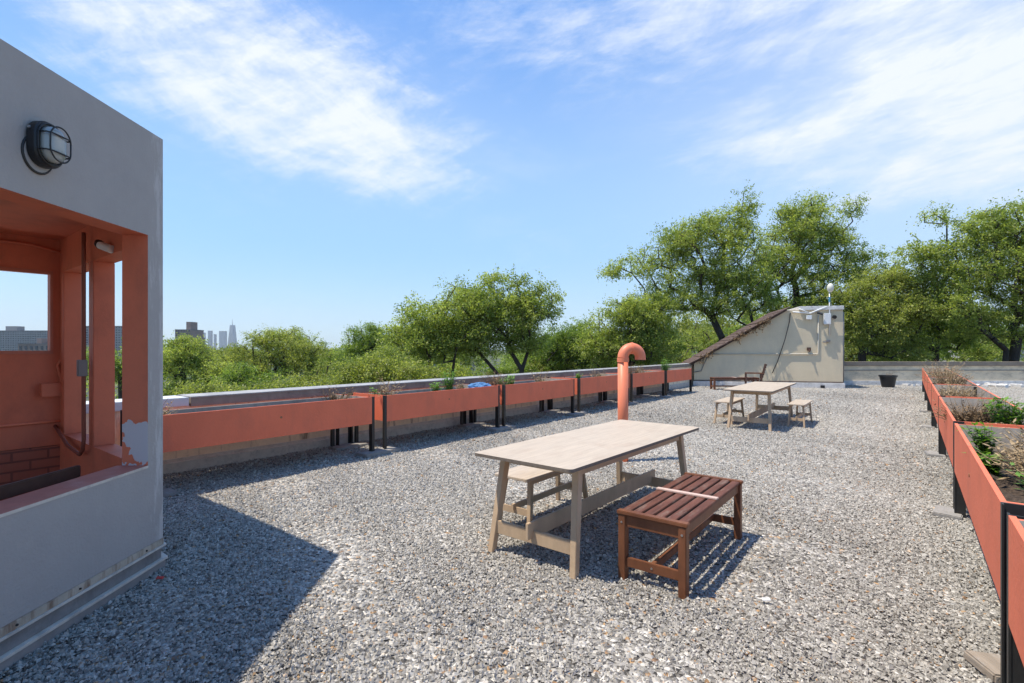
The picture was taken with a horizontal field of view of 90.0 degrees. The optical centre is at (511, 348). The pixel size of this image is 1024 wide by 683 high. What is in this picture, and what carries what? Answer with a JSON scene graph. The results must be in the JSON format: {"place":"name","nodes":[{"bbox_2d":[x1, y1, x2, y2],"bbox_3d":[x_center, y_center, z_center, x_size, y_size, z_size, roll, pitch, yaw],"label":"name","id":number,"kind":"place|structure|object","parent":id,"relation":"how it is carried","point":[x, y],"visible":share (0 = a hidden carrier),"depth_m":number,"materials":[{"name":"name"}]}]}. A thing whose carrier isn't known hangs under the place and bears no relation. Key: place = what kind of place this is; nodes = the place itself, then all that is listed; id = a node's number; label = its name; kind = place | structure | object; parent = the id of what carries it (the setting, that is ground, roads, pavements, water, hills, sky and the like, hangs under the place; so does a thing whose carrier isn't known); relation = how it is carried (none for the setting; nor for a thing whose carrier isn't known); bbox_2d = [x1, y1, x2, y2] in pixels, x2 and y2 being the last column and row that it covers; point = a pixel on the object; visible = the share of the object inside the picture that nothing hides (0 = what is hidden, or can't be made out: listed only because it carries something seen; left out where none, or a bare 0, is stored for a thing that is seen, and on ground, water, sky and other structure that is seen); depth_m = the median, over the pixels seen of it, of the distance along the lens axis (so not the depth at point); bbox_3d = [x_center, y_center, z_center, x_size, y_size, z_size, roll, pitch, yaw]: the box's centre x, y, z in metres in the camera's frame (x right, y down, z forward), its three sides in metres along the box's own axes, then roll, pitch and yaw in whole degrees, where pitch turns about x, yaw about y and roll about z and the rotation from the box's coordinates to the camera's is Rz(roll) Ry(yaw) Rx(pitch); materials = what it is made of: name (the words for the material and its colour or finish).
{"place":"outdoors","nodes":[
{"label":"outdoors","id":0,"kind":"place"},
{"bbox_2d":[219,331,226,348],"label":"skyscraper","id":1,"kind":"structure","parent":0,"point":[222,338],"depth_m":3600.00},
{"bbox_2d":[228,319,236,348],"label":"skyscraper","id":2,"kind":"structure","parent":0,"point":[232,337],"depth_m":3682.13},
{"bbox_2d":[86,350,577,400],"bbox_3d":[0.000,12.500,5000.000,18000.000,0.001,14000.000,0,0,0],"label":"ground","id":3,"kind":"structure","parent":0,"point":[116,392],"depth_m":297.68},
{"bbox_2d":[0,326,47,350],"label":"apartment block","id":4,"kind":"structure","parent":3,"relation":"on","point":[11,337],"depth_m":500.00,"materials":[{"name":"grey concrete"}]},
{"bbox_2d":[0,336,47,349],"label":"window","id":5,"kind":"structure","parent":4,"relation":"in","point":[0,336],"depth_m":499.61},
{"bbox_2d":[17,338,47,350],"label":"apartment block","id":6,"kind":"structure","parent":3,"relation":"on","point":[41,344],"depth_m":220.00,"materials":[{"name":"grey brick"}]},
{"bbox_2d":[86,326,121,357],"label":"apartment block","id":7,"kind":"structure","parent":3,"relation":"on","point":[118,336],"depth_m":520.00,"materials":[{"name":"grey concrete"}]},
{"bbox_2d":[86,335,177,398],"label":"leafy tree","id":8,"kind":"object","parent":3,"relation":"on","point":[118,368],"visible":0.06,"depth_m":59.33,"materials":[{"name":"green plant"}]},
{"bbox_2d":[175,322,203,344],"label":"apartment block","id":9,"kind":"structure","parent":3,"relation":"on","point":[193,331],"depth_m":424.50,"materials":[{"name":"grey brick"}]},
{"bbox_2d":[163,330,217,395],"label":"leafy tree","id":10,"kind":"object","parent":3,"relation":"on","point":[182,356],"visible":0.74,"depth_m":29.69,"materials":[{"name":"green plant"}]},
{"bbox_2d":[163,351,253,395],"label":"leafy tree","id":11,"kind":"object","parent":3,"relation":"on","point":[211,370],"visible":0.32,"depth_m":29.61,"materials":[{"name":"green plant"}]},
{"bbox_2d":[175,343,272,371],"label":"leafy tree","id":12,"kind":"object","parent":3,"relation":"on","point":[214,348],"visible":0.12,"depth_m":69.46,"materials":[{"name":"green plant"}]},
{"bbox_2d":[206,360,291,391],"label":"leafy tree","id":13,"kind":"object","parent":3,"relation":"on","point":[239,377],"visible":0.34,"depth_m":26.63,"materials":[{"name":"green plant"}]},
{"bbox_2d":[170,368,344,394],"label":"leafy tree","id":14,"kind":"object","parent":3,"relation":"on","point":[192,388],"visible":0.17,"depth_m":21.66,"materials":[{"name":"green plant"}]},
{"bbox_2d":[207,323,333,385],"bbox_3d":[-16.380,5.386,34.108,9.342,14.235,4.321,0,0,0],"label":"leafy tree","id":15,"kind":"object","parent":3,"relation":"on","point":[298,359],"visible":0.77,"depth_m":33.51,"materials":[{"name":"green plant"}]},
{"bbox_2d":[248,327,338,381],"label":"leafy tree","id":16,"kind":"object","parent":3,"relation":"on","point":[303,334],"visible":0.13,"depth_m":44.18,"materials":[{"name":"green plant"}]},
{"bbox_2d":[286,355,340,385],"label":"leafy tree","id":17,"kind":"object","parent":3,"relation":"on","point":[321,366],"visible":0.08,"depth_m":28.80,"materials":[{"name":"green plant"}]},
{"bbox_2d":[305,349,369,376],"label":"leafy tree","id":18,"kind":"object","parent":3,"relation":"on","point":[330,357],"visible":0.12,"depth_m":35.67,"materials":[{"name":"green plant"}]},
{"bbox_2d":[337,320,399,363],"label":"leafy tree","id":19,"kind":"object","parent":3,"relation":"on","point":[364,344],"visible":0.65,"depth_m":39.47,"materials":[{"name":"green plant"}]},
{"bbox_2d":[324,347,456,384],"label":"leafy tree","id":20,"kind":"object","parent":3,"relation":"on","point":[371,370],"visible":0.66,"depth_m":19.53,"materials":[{"name":"green plant"}]},
{"bbox_2d":[353,337,436,368],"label":"leafy tree","id":21,"kind":"object","parent":3,"relation":"on","point":[386,352],"visible":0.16,"depth_m":32.83,"materials":[{"name":"green plant"}]},
{"bbox_2d":[350,334,486,374],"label":"leafy tree","id":22,"kind":"object","parent":3,"relation":"on","point":[476,364],"visible":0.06,"depth_m":58.99,"materials":[{"name":"green plant"}]},
{"bbox_2d":[423,359,484,376],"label":"leafy tree","id":23,"kind":"object","parent":3,"relation":"on","point":[461,373],"visible":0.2,"depth_m":26.73,"materials":[{"name":"green plant"}]},
{"bbox_2d":[373,263,566,376],"bbox_3d":[-1.898,4.211,23.802,9.011,16.584,3.852,0,0,0],"label":"leafy tree","id":24,"kind":"object","parent":3,"relation":"on","point":[473,320],"visible":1,"depth_m":23.32,"materials":[{"name":"green plant"}]},
{"bbox_2d":[86,348,882,400],"bbox_3d":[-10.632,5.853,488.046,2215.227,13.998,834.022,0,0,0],"label":"distant wood","id":25,"kind":"object","parent":3,"relation":"on","point":[310,355],"depth_m":133.41,"materials":[{"name":"green plant"}]},
{"bbox_2d":[467,354,539,375],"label":"leafy tree","id":26,"kind":"object","parent":3,"relation":"on","point":[501,369],"visible":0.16,"depth_m":28.67,"materials":[{"name":"green plant"}]},
{"bbox_2d":[510,354,576,371],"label":"leafy tree","id":27,"kind":"object","parent":3,"relation":"on","point":[540,368],"visible":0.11,"depth_m":29.47,"materials":[{"name":"green plant"}]},
{"bbox_2d":[493,330,609,369],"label":"leafy tree","id":28,"kind":"object","parent":3,"relation":"on","point":[504,355],"visible":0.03,"depth_m":61.86,"materials":[{"name":"green plant"}]},
{"bbox_2d":[496,312,616,372],"bbox_3d":[2.824,5.162,30.120,7.518,14.681,3.351,0,0,0],"label":"leafy tree","id":29,"kind":"object","parent":3,"relation":"on","point":[560,349],"visible":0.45,"depth_m":29.55,"materials":[{"name":"green plant"}]},
{"bbox_2d":[572,353,615,369],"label":"leafy tree","id":30,"kind":"object","parent":3,"relation":"on","point":[583,364],"visible":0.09,"depth_m":30.75,"materials":[{"name":"green plant"}]},
{"bbox_2d":[565,285,688,368],"bbox_3d":[5.915,4.568,25.978,6.390,15.868,3.538,0,0,0],"label":"leafy tree","id":31,"kind":"object","parent":3,"relation":"on","point":[642,319],"visible":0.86,"depth_m":25.48,"materials":[{"name":"green plant"}]},
{"bbox_2d":[631,329,706,365],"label":"leafy tree","id":32,"kind":"object","parent":3,"relation":"on","point":[686,356],"visible":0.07,"depth_m":32.64,"materials":[{"name":"green plant"}]},
{"bbox_2d":[595,179,787,351],"bbox_3d":[9.467,1.787,27.042,10.228,21.430,3.925,0,0,0],"label":"leafy tree","id":33,"kind":"object","parent":3,"relation":"on","point":[724,278],"visible":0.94,"depth_m":26.59,"materials":[{"name":"green plant"}]},
{"bbox_2d":[673,320,718,362],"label":"leafy tree","id":34,"kind":"object","parent":3,"relation":"on","point":[707,339],"visible":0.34,"depth_m":37.78,"materials":[{"name":"green plant"}]},
{"bbox_2d":[661,302,764,355],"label":"leafy tree","id":35,"kind":"object","parent":3,"relation":"on","point":[685,325],"visible":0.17,"depth_m":49.21,"materials":[{"name":"green plant"}]},
{"bbox_2d":[717,313,763,340],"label":"leafy tree","id":36,"kind":"object","parent":3,"relation":"on","point":[733,329],"visible":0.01,"depth_m":35.83,"materials":[{"name":"green plant"}]},
{"bbox_2d":[739,186,910,311],"bbox_3d":[17.523,1.679,28.898,9.913,21.648,4.038,0,0,0],"label":"leafy tree","id":37,"kind":"object","parent":3,"relation":"on","point":[800,236],"visible":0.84,"depth_m":28.55,"materials":[{"name":"green plant"}]},
{"bbox_2d":[844,329,871,361],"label":"leafy tree","id":38,"kind":"object","parent":3,"relation":"on","point":[847,358],"visible":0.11,"depth_m":33.63,"materials":[{"name":"green plant"}]},
{"bbox_2d":[817,260,953,361],"bbox_3d":[18.252,4.091,25.024,5.966,16.823,3.666,0,0,0],"label":"leafy tree","id":39,"kind":"object","parent":3,"relation":"on","point":[882,311],"visible":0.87,"depth_m":24.52,"materials":[{"name":"green plant"}]},
{"bbox_2d":[867,336,953,361],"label":"leafy tree","id":40,"kind":"object","parent":3,"relation":"on","point":[941,354],"visible":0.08,"depth_m":31.52,"materials":[{"name":"green plant"}]},
{"bbox_2d":[891,299,994,361],"bbox_3d":[23.488,4.670,28.094,6.139,15.664,3.477,0,0,0],"label":"leafy tree","id":41,"kind":"object","parent":3,"relation":"on","point":[945,327],"visible":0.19,"depth_m":27.63,"materials":[{"name":"green plant"}]},
{"bbox_2d":[866,303,1023,361],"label":"leafy tree","id":42,"kind":"object","parent":3,"relation":"on","point":[1022,347],"visible":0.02,"depth_m":47.71,"materials":[{"name":"green plant"}]},
{"bbox_2d":[888,189,1023,361],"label":"leafy tree","id":43,"kind":"object","parent":3,"relation":"on","point":[998,230],"visible":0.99,"depth_m":23.70,"materials":[{"name":"green plant"}]},
{"bbox_2d":[946,329,1023,361],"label":"leafy tree","id":44,"kind":"object","parent":3,"relation":"on","point":[986,355],"visible":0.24,"depth_m":32.56,"materials":[{"name":"green plant"}]},
{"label":"roof","id":45,"kind":"structure","parent":3,"relation":"on","visible":0},
{"bbox_2d":[86,363,693,474],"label":"parapet wall","id":46,"kind":"structure","parent":45,"relation":"on","point":[194,459],"depth_m":7.70,"materials":[{"name":"concrete"}]},
{"bbox_2d":[0,384,1023,682],"bbox_3d":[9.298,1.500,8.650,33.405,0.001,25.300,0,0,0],"label":"gravel floor","id":47,"kind":"structure","parent":45,"relation":"on","point":[1012,393],"depth_m":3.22,"materials":[{"name":"gravel"}]},
{"bbox_2d":[0,39,167,671],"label":"roof pavilion","id":48,"kind":"structure","parent":47,"relation":"on","point":[90,539],"depth_m":3.35,"materials":[{"name":"grey paint"}]},
{"bbox_2d":[0,266,52,353],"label":"window frame","id":49,"kind":"structure","parent":48,"relation":"in","point":[50,273],"depth_m":4.65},
{"bbox_2d":[0,465,80,499],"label":"garden bench","id":50,"kind":"object","parent":48,"relation":"on","point":[12,489],"visible":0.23,"depth_m":3.00,"materials":[{"name":"brown wood"}]},
{"bbox_2d":[21,121,71,174],"bbox_3d":[-2.320,-1.006,2.566,0.114,0.264,0.182,0,0,0],"label":"bulkhead lamp","id":51,"kind":"object","parent":48,"relation":"attached to","point":[43,147],"visible":1,"depth_m":2.53,"materials":[{"name":"black plastic"}]},
{"bbox_2d":[94,239,113,252],"bbox_3d":[-2.985,-0.752,3.740,0.170,0.109,0.066,0,0,15],"label":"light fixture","id":52,"kind":"object","parent":48,"relation":"attached to","point":[102,245],"visible":0.99,"depth_m":3.71,"materials":[{"name":"white plastic"}]},
{"bbox_2d":[163,488,179,497],"bbox_3d":[-3.696,1.480,5.099,0.260,0.035,0.600,0,0,38],"label":"paver","id":53,"kind":"object","parent":47,"relation":"on","point":[167,492],"visible":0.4,"depth_m":5.23,"materials":[{"name":"concrete"}]},
{"bbox_2d":[120,393,374,452],"bbox_3d":[-3.137,1.087,6.457,0.894,0.825,2.730,0,0,38],"label":"planter","id":54,"kind":"object","parent":47,"relation":"on","point":[189,428],"visible":0.73,"depth_m":6.10,"materials":[{"name":"paint"}]},
{"bbox_2d":[317,384,355,400],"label":"dried plant","id":55,"kind":"object","parent":54,"relation":"in","point":[342,395],"visible":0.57,"depth_m":7.15,"materials":[{"name":"brown plant"}]},
{"bbox_2d":[328,441,368,450],"bbox_3d":[-2.477,1.478,7.819,0.240,0.040,0.600,0,0,40],"label":"paver","id":56,"kind":"object","parent":47,"relation":"on","point":[350,445],"visible":0.84,"depth_m":7.74,"materials":[{"name":"concrete"}]},
{"bbox_2d":[355,446,400,457],"bbox_3d":[-1.912,1.473,7.341,0.260,0.050,0.620,0,0,36],"label":"paver","id":57,"kind":"object","parent":47,"relation":"on","point":[376,452],"visible":0.92,"depth_m":7.23,"materials":[{"name":"concrete"}]},
{"bbox_2d":[348,384,499,448],"bbox_3d":[-1.385,1.087,8.705,0.894,0.825,2.630,0,0,38],"label":"planter","id":58,"kind":"object","parent":47,"relation":"on","point":[402,405],"visible":0.83,"depth_m":8.16,"materials":[{"name":"paint"}]},
{"bbox_2d":[372,377,406,395],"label":"dried plant","id":59,"kind":"object","parent":58,"relation":"on","point":[385,391],"visible":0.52,"depth_m":7.76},
{"bbox_2d":[440,369,456,389],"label":"green plant","id":60,"kind":"object","parent":58,"relation":"on","point":[448,384],"visible":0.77,"depth_m":8.86,"materials":[{"name":"green plant"}]},
{"bbox_2d":[468,382,490,387],"bbox_3d":[-0.592,0.663,9.361,0.377,0.126,0.597,0,0,38],"label":"tarp","id":61,"kind":"object","parent":58,"relation":"on","point":[477,384],"visible":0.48,"depth_m":9.25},
{"bbox_2d":[458,421,486,427],"bbox_3d":[-0.768,1.478,10.012,0.240,0.040,0.600,0,0,40],"label":"paver","id":62,"kind":"object","parent":47,"relation":"on","point":[479,423],"visible":0.98,"depth_m":9.93,"materials":[{"name":"concrete"}]},
{"bbox_2d":[485,424,515,431],"bbox_3d":[-0.203,1.473,9.533,0.260,0.050,0.620,0,0,36],"label":"paver","id":63,"kind":"object","parent":47,"relation":"on","point":[500,428],"visible":0.87,"depth_m":9.44,"materials":[{"name":"concrete"}]},
{"bbox_2d":[469,378,574,425],"bbox_3d":[0.284,1.087,10.846,0.894,0.825,2.540,0,0,38],"label":"planter","id":64,"kind":"object","parent":47,"relation":"on","point":[517,392],"visible":0.75,"depth_m":10.40,"materials":[{"name":"paint"}]},
{"bbox_2d":[479,372,510,385],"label":"dried plant","id":65,"kind":"object","parent":64,"relation":"in","point":[496,380],"visible":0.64,"depth_m":9.80,"materials":[{"name":"brown plant"}]},
{"bbox_2d":[495,465,587,522],"bbox_3d":[0.300,1.282,4.620,0.364,0.464,1.030,0,0,38],"label":"wooden bench","id":66,"kind":"object","parent":47,"relation":"on","point":[531,476],"visible":0.47,"depth_m":4.35,"materials":[{"name":"brown wood"}]},
{"bbox_2d":[475,420,698,579],"bbox_3d":[0.765,1.135,4.340,0.850,0.760,2.270,0,0,40],"label":"picnic table","id":67,"kind":"object","parent":47,"relation":"on","point":[577,454],"visible":0.9,"depth_m":3.84,"materials":[{"name":"brown wood"}]},
{"bbox_2d":[547,373,629,411],"bbox_3d":[2.014,1.087,13.067,0.894,0.825,2.650,0,0,38],"label":"planter","id":68,"kind":"object","parent":47,"relation":"on","point":[598,384],"visible":0.73,"depth_m":12.38,"materials":[{"name":"paint"}]},
{"bbox_2d":[617,342,645,461],"bbox_3d":[1.607,0.716,6.885,0.400,1.608,0.156,0,0,-12],"label":"vent pipe","id":69,"kind":"object","parent":47,"relation":"on","point":[628,349],"visible":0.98,"depth_m":6.81,"materials":[{"name":"metal"}]},
{"bbox_2d":[603,370,664,401],"bbox_3d":[3.649,1.087,15.165,0.894,0.825,2.350,0,0,38],"label":"planter","id":70,"kind":"object","parent":47,"relation":"on","point":[638,380],"visible":0.65,"depth_m":14.78,"materials":[{"name":"paint"}]},
{"bbox_2d":[640,368,691,395],"bbox_3d":[5.183,1.087,17.133,0.894,0.825,2.340,0,0,38],"label":"planter","id":71,"kind":"object","parent":47,"relation":"on","point":[676,374],"visible":0.51,"depth_m":16.82,"materials":[{"name":"paint"}]},
{"bbox_2d":[617,472,742,599],"bbox_3d":[1.260,1.278,3.700,0.462,0.484,1.300,0,0,38],"label":"slatted bench","id":72,"kind":"object","parent":47,"relation":"on","point":[685,495],"visible":0.95,"depth_m":3.35,"materials":[{"name":"brown wood"}]},
{"bbox_2d":[713,397,744,424],"bbox_3d":[4.530,1.282,10.660,0.364,0.464,1.184,0,0,36],"label":"wooden bench","id":73,"kind":"object","parent":47,"relation":"on","point":[727,401],"visible":0.72,"depth_m":10.44,"materials":[{"name":"brown wood"}]},
{"bbox_2d":[710,377,758,389],"bbox_3d":[8.200,1.278,18.900,1.625,0.484,0.462,0,0,4],"label":"slatted bench","id":74,"kind":"object","parent":47,"relation":"on","point":[714,385],"visible":0.83,"depth_m":18.76,"materials":[{"name":"red wood"}]},
{"bbox_2d":[744,364,766,383],"bbox_3d":[8.873,1.018,18.671,0.727,0.964,0.620,0,0,22],"label":"garden armchair","id":75,"kind":"object","parent":47,"relation":"on","point":[761,374],"visible":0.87,"depth_m":18.50,"materials":[{"name":"brown wood"}]},
{"bbox_2d":[723,381,795,431],"bbox_3d":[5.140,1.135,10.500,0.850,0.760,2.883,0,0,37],"label":"picnic table","id":76,"kind":"object","parent":47,"relation":"on","point":[768,389],"visible":0.9,"depth_m":9.75,"materials":[{"name":"brown wood"}]},
{"bbox_2d":[682,305,844,388],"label":"stair house","id":77,"kind":"structure","parent":47,"relation":"on","point":[785,345],"depth_m":19.90,"materials":[{"name":"beige paint"}]},
{"bbox_2d":[793,306,826,319],"bbox_3d":[11.385,-1.384,19.529,1.185,0.508,0.254,0,0,15],"label":"camera arm","id":78,"kind":"object","parent":77,"relation":"attached to","point":[808,317],"visible":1,"depth_m":19.54},
{"bbox_2d":[823,283,836,334],"bbox_3d":[12.055,-1.518,19.443,0.420,1.968,0.303,0,0,15],"label":"antenna mast","id":79,"kind":"object","parent":77,"relation":"attached to","point":[827,316],"visible":1,"depth_m":19.38,"materials":[{"name":"white plastic"}]},
{"bbox_2d":[787,399,812,427],"bbox_3d":[5.720,1.282,10.160,0.305,0.464,1.133,0,0,37],"label":"wooden bench","id":80,"kind":"object","parent":47,"relation":"on","point":[800,402],"visible":0.87,"depth_m":9.86,"materials":[{"name":"brown wood"}]},
{"bbox_2d":[878,373,897,387],"bbox_3d":[14.688,1.213,20.000,0.619,0.573,0.619,0,0,0],"label":"plant pot","id":81,"kind":"object","parent":47,"relation":"on","point":[888,380],"visible":0.98,"depth_m":19.81,"materials":[{"name":"black plastic"}]},
{"bbox_2d":[924,450,945,457],"bbox_3d":[5.926,1.478,7.172,0.200,0.040,0.300,3,2,31],"label":"concrete block","id":82,"kind":"object","parent":47,"relation":"on","point":[932,453],"depth_m":7.10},
{"bbox_2d":[922,368,952,391],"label":"planter","id":83,"kind":"object","parent":47,"relation":"on","point":[923,369],"visible":0.15,"depth_m":17.57,"materials":[{"name":"paint"}]},
{"bbox_2d":[924,372,961,400],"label":"planter","id":84,"kind":"object","parent":47,"relation":"on","point":[925,389],"visible":0.16,"depth_m":14.59,"materials":[{"name":"paint"}]},
{"bbox_2d":[913,359,968,376],"bbox_3d":[10.915,0.560,13.032,1.084,0.629,1.163,0,0,-41],"label":"dried plant","id":85,"kind":"object","parent":84,"relation":"on","point":[934,372],"visible":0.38,"depth_m":13.05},
{"bbox_2d":[932,505,962,520],"bbox_3d":[3.935,1.478,4.616,0.200,0.040,0.300,4,3,45],"label":"concrete block","id":86,"kind":"object","parent":47,"relation":"on","point":[942,511],"depth_m":4.56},
{"bbox_2d":[927,377,975,410],"bbox_3d":[9.175,1.080,10.752,0.654,0.840,3.000,0,0,38],"label":"planter","id":87,"kind":"object","parent":47,"relation":"on","point":[929,394],"visible":0.2,"depth_m":11.31,"materials":[{"name":"paint"}]},
{"bbox_2d":[916,366,977,383],"bbox_3d":[9.605,0.608,11.264,0.900,0.533,1.025,0,0,-27],"label":"dried plant","id":88,"kind":"object","parent":87,"relation":"on","point":[937,375],"visible":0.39,"depth_m":11.26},
{"bbox_2d":[923,371,973,384],"bbox_3d":[8.832,0.652,10.357,0.810,0.444,0.916,0,0,42],"label":"dried plant","id":89,"kind":"object","parent":87,"relation":"on","point":[949,380],"visible":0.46,"depth_m":10.32,"materials":[{"name":"brown plant"}]},
{"bbox_2d":[902,382,1023,387],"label":"rubble","id":90,"kind":"object","parent":47,"relation":"on","point":[1003,385],"visible":0.55,"depth_m":20.35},
{"bbox_2d":[931,384,1000,451],"bbox_3d":[7.232,1.080,8.259,0.654,0.840,3.120,0,0,38],"label":"planter","id":91,"kind":"object","parent":47,"relation":"on","point":[935,394],"visible":0.28,"depth_m":8.80,"materials":[{"name":"paint"}]},
{"bbox_2d":[928,379,974,396],"bbox_3d":[7.430,0.692,8.606,0.704,0.363,0.665,0,0,0],"label":"dried plant","id":92,"kind":"object","parent":91,"relation":"in","point":[941,392],"visible":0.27,"depth_m":8.67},
{"bbox_2d":[934,383,988,400],"bbox_3d":[6.748,0.683,7.654,0.728,0.383,0.704,0,0,0],"label":"dried plant","id":93,"kind":"object","parent":91,"relation":"in","point":[965,394],"visible":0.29,"depth_m":7.67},
{"bbox_2d":[963,650,999,682],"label":"wooden block","id":94,"kind":"object","parent":47,"relation":"on","point":[987,664],"depth_m":2.38,"materials":[{"name":"brown wood"}]},
{"bbox_2d":[954,423,1023,682],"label":"planter","id":95,"kind":"object","parent":94,"relation":"on","point":[990,501],"visible":0.69,"depth_m":2.85,"materials":[{"name":"paint"}]},
{"bbox_2d":[957,421,1002,456],"bbox_3d":[3.793,0.726,4.139,0.337,0.292,0.218,0,0,0],"label":"green plant","id":96,"kind":"object","parent":95,"relation":"in","point":[986,439],"visible":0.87,"depth_m":4.12,"materials":[{"name":"green plant"}]},
{"bbox_2d":[962,447,1009,477],"bbox_3d":[3.241,0.775,3.488,0.241,0.194,0.244,0,0,0],"label":"green plant","id":97,"kind":"object","parent":95,"relation":"in","point":[993,469],"visible":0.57,"depth_m":3.46,"materials":[{"name":"green plant"}]},
{"bbox_2d":[968,431,1023,481],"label":"dried plant","id":98,"kind":"object","parent":95,"relation":"in","point":[1020,466],"visible":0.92,"depth_m":3.26,"materials":[{"name":"plant"}]},
{"bbox_2d":[982,418,1023,461],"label":"dried plant","id":99,"kind":"object","parent":95,"relation":"in","point":[1017,442],"visible":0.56,"depth_m":3.72,"materials":[{"name":"plant"}]},
{"bbox_2d":[1001,459,1023,502],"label":"green plant","id":100,"kind":"object","parent":95,"relation":"in","point":[1017,473],"visible":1,"depth_m":2.68,"materials":[{"name":"green plant"}]},
{"bbox_2d":[939,396,1023,508],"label":"planter","id":101,"kind":"object","parent":47,"relation":"on","point":[946,434],"visible":0.34,"depth_m":5.91,"materials":[{"name":"paint"}]},
{"bbox_2d":[925,395,1007,422],"bbox_3d":[4.870,0.678,5.509,0.758,0.394,0.713,0,0,-23],"label":"dried plant","id":102,"kind":"object","parent":101,"relation":"in","point":[969,416],"visible":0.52,"depth_m":5.46,"materials":[{"name":"brown plant"}]},
{"bbox_2d":[980,396,1023,424],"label":"green plant","id":103,"kind":"object","parent":101,"relation":"in","point":[1010,417],"visible":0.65,"depth_m":5.13,"materials":[{"name":"green plant"}]},
{"bbox_2d":[1007,512,1023,682],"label":"planter","id":104,"kind":"object","parent":47,"relation":"on","point":[1015,598],"visible":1,"depth_m":1.95,"materials":[{"name":"paint"}]},
{"bbox_2d":[844,362,1023,384],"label":"parapet wall","id":105,"kind":"structure","parent":45,"relation":"on","point":[862,373],"depth_m":21.30,"materials":[{"name":"concrete"}]},
{"bbox_2d":[0,0,1023,349],"label":"sky","id":106,"kind":"structure","parent":0,"point":[326,162],"materials":[{"name":"blue"}]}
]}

